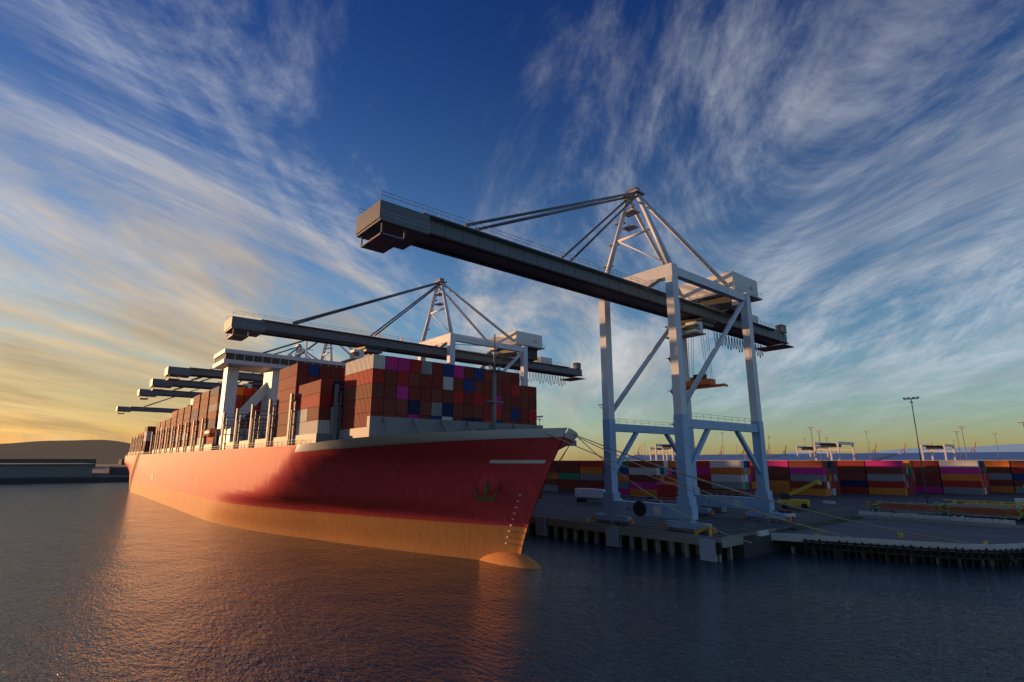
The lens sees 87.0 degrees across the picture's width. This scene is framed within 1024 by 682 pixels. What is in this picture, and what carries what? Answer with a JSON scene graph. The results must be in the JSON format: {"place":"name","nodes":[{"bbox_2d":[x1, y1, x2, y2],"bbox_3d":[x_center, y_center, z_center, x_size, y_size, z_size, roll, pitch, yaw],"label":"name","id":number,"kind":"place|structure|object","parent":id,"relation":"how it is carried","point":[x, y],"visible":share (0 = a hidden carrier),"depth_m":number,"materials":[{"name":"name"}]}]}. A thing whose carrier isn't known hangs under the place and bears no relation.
{"place":"outdoors","nodes":[
{"label":"outdoors","id":0,"kind":"place"},
{"bbox_2d":[0,482,1023,681],"bbox_3d":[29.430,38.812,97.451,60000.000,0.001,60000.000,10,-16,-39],"label":"water","id":1,"kind":"structure","parent":0,"point":[110,582],"depth_m":61.90,"materials":[{"name":"blue liquid"}]},
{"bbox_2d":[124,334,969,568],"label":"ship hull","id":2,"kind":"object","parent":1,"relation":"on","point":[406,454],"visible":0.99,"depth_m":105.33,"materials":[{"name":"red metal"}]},
{"bbox_2d":[0,463,1023,557],"bbox_3d":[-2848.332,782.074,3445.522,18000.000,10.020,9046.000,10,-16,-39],"label":"terminal ground","id":3,"kind":"structure","parent":0,"point":[761,545],"depth_m":113.22,"materials":[{"name":"concrete"}]},
{"bbox_2d":[116,379,222,413],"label":"gantry crane","id":4,"kind":"object","parent":3,"relation":"on","point":[123,409],"visible":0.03,"depth_m":370.90,"materials":[{"name":"grey metal"}]},
{"bbox_2d":[137,378,241,399],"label":"gantry crane","id":5,"kind":"object","parent":3,"relation":"on","point":[148,393],"visible":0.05,"depth_m":280.68,"materials":[{"name":"grey metal"}]},
{"bbox_2d":[150,344,316,390],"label":"gantry crane","id":6,"kind":"object","parent":3,"relation":"on","point":[163,383],"visible":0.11,"depth_m":248.36,"materials":[{"name":"grey metal"}]},
{"bbox_2d":[164,340,352,388],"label":"gantry crane","id":7,"kind":"object","parent":3,"relation":"on","point":[254,379],"visible":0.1,"depth_m":221.80,"materials":[{"name":"grey metal"}]},
{"bbox_2d":[224,278,584,385],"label":"gantry crane","id":8,"kind":"object","parent":3,"relation":"on","point":[518,350],"visible":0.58,"depth_m":173.51,"materials":[{"name":"grey metal"}]},
{"bbox_2d":[355,186,793,533],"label":"gantry crane","id":9,"kind":"object","parent":3,"relation":"on","point":[695,305],"visible":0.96,"depth_m":112.87,"materials":[{"name":"grey metal"}]},
{"bbox_2d":[527,494,1023,567],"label":"quay furniture","id":10,"kind":"object","parent":3,"relation":"on","point":[708,549],"visible":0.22,"depth_m":98.88,"materials":[{"name":"concrete"}]},
{"bbox_2d":[537,397,1023,508],"bbox_3d":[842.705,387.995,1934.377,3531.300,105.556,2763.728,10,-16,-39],"label":"light poles","id":11,"kind":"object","parent":3,"relation":"on","point":[953,455],"depth_m":645.97,"materials":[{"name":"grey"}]},
{"bbox_2d":[542,461,1023,500],"bbox_3d":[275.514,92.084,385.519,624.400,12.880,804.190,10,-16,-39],"label":"shipping containers","id":12,"kind":"object","parent":3,"relation":"on","point":[905,478],"visible":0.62,"depth_m":211.57,"materials":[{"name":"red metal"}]},
{"bbox_2d":[575,480,1023,520],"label":"tractor chassis","id":13,"kind":"object","parent":3,"relation":"on","point":[984,509],"visible":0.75,"depth_m":129.36,"materials":[{"name":"black metal"}]},
{"bbox_2d":[0,440,1023,477],"bbox_3d":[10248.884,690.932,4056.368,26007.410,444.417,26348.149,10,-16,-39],"label":"shore hills","id":14,"kind":"structure","parent":0,"point":[71,458],"depth_m":2866.30,"materials":[{"name":"grey"}]},
{"bbox_2d":[0,0,1023,460],"label":"sky","id":15,"kind":"structure","parent":0,"point":[169,168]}
]}

